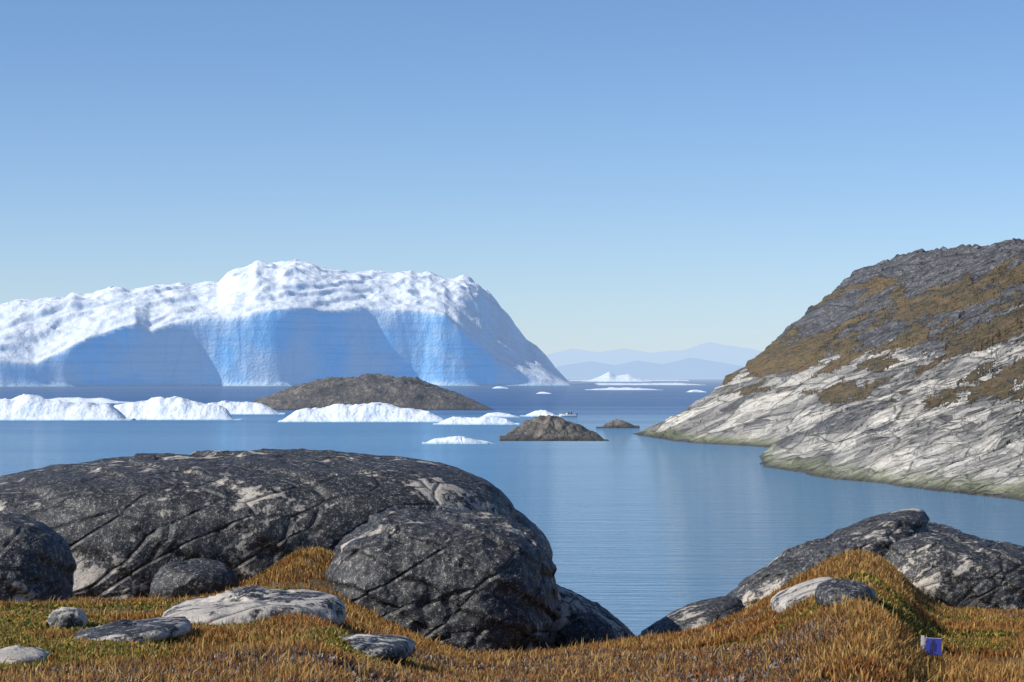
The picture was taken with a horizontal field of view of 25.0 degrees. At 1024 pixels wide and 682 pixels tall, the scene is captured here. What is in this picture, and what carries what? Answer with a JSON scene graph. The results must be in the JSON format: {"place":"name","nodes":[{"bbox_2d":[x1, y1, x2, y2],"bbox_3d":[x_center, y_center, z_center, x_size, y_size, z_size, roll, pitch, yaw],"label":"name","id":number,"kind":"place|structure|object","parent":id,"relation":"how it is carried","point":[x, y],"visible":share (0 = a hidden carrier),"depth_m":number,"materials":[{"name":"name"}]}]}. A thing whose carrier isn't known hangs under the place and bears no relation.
{"place":"outdoors","nodes":[
{"label":"outdoors","id":0,"kind":"place"},
{"bbox_2d":[252,373,493,409],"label":"island","id":1,"kind":"structure","parent":0,"point":[408,392],"depth_m":1057.91,"materials":[{"name":"grey stone"}]},
{"bbox_2d":[0,378,1023,635],"bbox_3d":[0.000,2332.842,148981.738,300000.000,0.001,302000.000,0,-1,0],"label":"sea water","id":2,"kind":"structure","parent":0,"point":[642,532],"depth_m":347.96,"materials":[{"name":"blue liquid"}]},
{"bbox_2d":[0,394,132,420],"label":"floe","id":3,"kind":"object","parent":2,"relation":"on","point":[25,407],"visible":0.85,"depth_m":798.73,"materials":[{"name":"white ice"}]},
{"bbox_2d":[47,397,127,402],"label":"iceberg","id":4,"kind":"object","parent":2,"relation":"on","point":[83,400],"visible":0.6,"depth_m":1313.68,"materials":[{"name":"white ice"}]},
{"bbox_2d":[113,396,240,419],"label":"floe","id":5,"kind":"object","parent":2,"relation":"on","point":[170,408],"visible":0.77,"depth_m":806.32,"materials":[{"name":"white ice"}]},
{"bbox_2d":[207,401,284,414],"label":"floe","id":6,"kind":"object","parent":2,"relation":"on","point":[243,408],"visible":0.64,"depth_m":924.47,"materials":[{"name":"white ice"}]},
{"bbox_2d":[0,259,568,386],"bbox_3d":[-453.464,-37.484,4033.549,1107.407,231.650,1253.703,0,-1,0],"label":"iceberg","id":7,"kind":"object","parent":2,"relation":"on","point":[295,322],"visible":0.86,"depth_m":3855.76,"materials":[{"name":"white ice"}]},
{"bbox_2d":[278,402,444,421],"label":"floe","id":8,"kind":"object","parent":2,"relation":"on","point":[376,412],"visible":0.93,"depth_m":767.37,"materials":[{"name":"white ice"}]},
{"bbox_2d":[422,436,487,443],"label":"floe","id":9,"kind":"object","parent":2,"relation":"on","point":[456,440],"visible":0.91,"depth_m":517.27,"materials":[{"name":"white ice"}]},
{"bbox_2d":[433,416,518,424],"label":"floe","id":10,"kind":"object","parent":2,"relation":"on","point":[454,420],"visible":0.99,"depth_m":725.26,"materials":[{"name":"white ice"}]},
{"bbox_2d":[481,412,517,416],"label":"iceberg","id":11,"kind":"object","parent":2,"relation":"on","point":[497,414],"visible":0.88,"depth_m":857.03,"materials":[{"name":"white ice"}]},
{"bbox_2d":[492,386,507,388],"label":"ice floe","id":12,"kind":"object","parent":2,"relation":"on","point":[498,387],"visible":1,"depth_m":2993.96,"materials":[{"name":"white ice"}]},
{"bbox_2d":[520,410,558,416],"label":"iceberg","id":13,"kind":"object","parent":2,"relation":"on","point":[537,413],"visible":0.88,"depth_m":872.69,"materials":[{"name":"white ice"}]},
{"bbox_2d":[500,415,608,440],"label":"islet","id":14,"kind":"object","parent":2,"relation":"on","point":[547,428],"visible":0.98,"depth_m":542.43,"materials":[{"name":"grey stone"}]},
{"bbox_2d":[559,411,577,416],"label":"motor boat","id":15,"kind":"object","parent":2,"relation":"on","point":[568,414],"visible":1,"depth_m":870.45,"materials":[{"name":"white"}]},
{"bbox_2d":[582,372,651,381],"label":"iceberg","id":16,"kind":"object","parent":2,"relation":"on","point":[609,377],"visible":1,"depth_m":7387.00,"materials":[{"name":"white ice"}]},
{"bbox_2d":[596,419,639,427],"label":"islet rocks","id":17,"kind":"object","parent":2,"relation":"in","point":[616,423],"visible":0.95,"depth_m":675.92,"materials":[{"name":"grey stone"}]},
{"bbox_2d":[584,387,656,389],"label":"ice floe","id":18,"kind":"object","parent":2,"relation":"on","point":[614,388],"visible":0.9,"depth_m":2638.26,"materials":[{"name":"white ice"}]},
{"bbox_2d":[569,379,688,380],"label":"ice floe","id":19,"kind":"object","parent":2,"relation":"on","point":[645,380],"visible":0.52,"depth_m":8818.14,"materials":[{"name":"white ice"}]},
{"bbox_2d":[569,383,699,384],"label":"ice floe","id":20,"kind":"object","parent":2,"relation":"on","point":[636,384],"visible":0.83,"depth_m":4238.24,"materials":[{"name":"white ice"}]},
{"bbox_2d":[0,0,1023,354],"label":"sky","id":21,"kind":"structure","parent":0,"point":[651,176],"materials":[{"name":"blue"}]},
{"bbox_2d":[0,544,1023,681],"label":"terrain","id":22,"kind":"structure","parent":0,"point":[311,580],"depth_m":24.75,"materials":[{"name":"brown plant"}]},
{"bbox_2d":[0,645,50,663],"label":"pale rock","id":23,"kind":"object","parent":22,"relation":"on","point":[19,653],"visible":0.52,"depth_m":15.03,"materials":[{"name":"grey stone"}]},
{"bbox_2d":[0,512,76,603],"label":"rock","id":24,"kind":"object","parent":22,"relation":"on","point":[37,561],"visible":0.69,"depth_m":26.83,"materials":[{"name":"grey stone"}]},
{"bbox_2d":[47,607,87,628],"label":"rock","id":25,"kind":"object","parent":22,"relation":"on","point":[68,617],"visible":0.58,"depth_m":19.29,"materials":[{"name":"grey stone"}]},
{"bbox_2d":[74,616,191,643],"bbox_3d":[-2.933,2.229,17.538,1.037,0.231,1.200,0,-1,0],"label":"rock","id":26,"kind":"object","parent":22,"relation":"on","point":[157,629],"visible":0.56,"depth_m":17.19,"materials":[{"name":"grey stone"}]},
{"bbox_2d":[149,558,239,598],"bbox_3d":[-4.247,3.286,30.969,1.197,0.718,1.158,0,-1,0],"label":"boulder","id":27,"kind":"object","parent":22,"relation":"on","point":[191,577],"visible":0.61,"depth_m":30.52,"materials":[{"name":"grey stone"}]},
{"bbox_2d":[162,585,346,625],"bbox_3d":[-2.262,2.379,20.224,1.660,0.473,1.765,0,-1,0],"label":"rock","id":28,"kind":"object","parent":22,"relation":"on","point":[247,604],"visible":0.48,"depth_m":19.76,"materials":[{"name":"grey stone"}]},
{"bbox_2d":[0,448,517,599],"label":"whaleback rock","id":29,"kind":"object","parent":22,"relation":"on","point":[127,526],"visible":0.51,"depth_m":32.87,"materials":[{"name":"grey stone"}]},
{"bbox_2d":[341,634,414,662],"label":"rock","id":30,"kind":"object","parent":22,"relation":"on","point":[393,648],"visible":0.5,"depth_m":17.86,"materials":[{"name":"grey stone"}]},
{"bbox_2d":[325,508,561,650],"bbox_3d":[-0.913,3.413,29.972,3.111,2.437,3.149,0,-1,0],"label":"dome rock","id":31,"kind":"object","parent":22,"relation":"on","point":[473,579],"visible":0.75,"depth_m":28.64,"materials":[{"name":"grey stone"}]},
{"bbox_2d":[515,509,552,557],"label":"shoulder rock","id":32,"kind":"object","parent":22,"relation":"on","point":[523,520],"visible":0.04,"depth_m":37.05,"materials":[{"name":"grey stone"}]},
{"bbox_2d":[553,584,635,648],"bbox_3d":[0.814,3.828,30.969,1.849,1.280,1.703,0,-1,0],"label":"boulder","id":33,"kind":"object","parent":22,"relation":"on","point":[582,617],"visible":0.45,"depth_m":30.27,"materials":[{"name":"grey stone"}]},
{"bbox_2d":[638,596,744,636],"bbox_3d":[2.821,4.800,37.942,2.054,1.229,2.126,0,-1,0],"label":"rock","id":34,"kind":"object","parent":22,"relation":"on","point":[694,615],"visible":0.48,"depth_m":37.37,"materials":[{"name":"grey stone"}]},
{"bbox_2d":[770,577,833,613],"bbox_3d":[3.070,2.668,24.206,0.701,0.361,1.057,0,-1,0],"label":"rock","id":35,"kind":"object","parent":22,"relation":"on","point":[781,601],"visible":0.52,"depth_m":24.00,"materials":[{"name":"grey stone"}]},
{"bbox_2d":[726,508,929,607],"bbox_3d":[5.643,4.576,43.912,4.593,2.800,3.489,0,-1,0],"label":"ridge rock","id":36,"kind":"object","parent":22,"relation":"on","point":[879,534],"visible":0.41,"depth_m":42.94,"materials":[{"name":"grey stone"}]},
{"bbox_2d":[815,578,876,608],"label":"rock","id":37,"kind":"object","parent":22,"relation":"on","point":[827,591],"visible":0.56,"depth_m":20.21,"materials":[{"name":"grey stone"}]},
{"bbox_2d":[921,635,941,654],"bbox_3d":[3.270,2.504,18.032,0.160,0.400,0.043,2,-5,6],"label":"sign","id":38,"kind":"object","parent":22,"relation":"on","point":[933,646],"visible":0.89,"depth_m":18.03,"materials":[{"name":"wood"}]},
{"bbox_2d":[928,522,962,533],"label":"ridge rock","id":39,"kind":"object","parent":22,"relation":"on","point":[936,527],"visible":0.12,"depth_m":44.99,"materials":[{"name":"grey stone"}]},
{"bbox_2d":[883,530,1023,610],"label":"boulder","id":40,"kind":"object","parent":22,"relation":"on","point":[953,569],"visible":0.42,"depth_m":41.10,"materials":[{"name":"grey stone"}]},
{"bbox_2d":[555,358,743,377],"bbox_3d":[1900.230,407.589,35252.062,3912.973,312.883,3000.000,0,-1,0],"label":"mountains","id":41,"kind":"structure","parent":0,"point":[693,368],"depth_m":34077.52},
{"bbox_2d":[546,342,761,366],"bbox_3d":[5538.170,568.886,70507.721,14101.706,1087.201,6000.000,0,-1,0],"label":"mountains","id":42,"kind":"structure","parent":0,"point":[728,354],"depth_m":68804.27,"materials":[{"name":"blue stone"}]},
{"bbox_2d":[632,238,1023,500],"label":"rocky hillside","id":43,"kind":"structure","parent":0,"point":[904,370],"depth_m":373.89,"materials":[{"name":"grey stone"}]}
]}

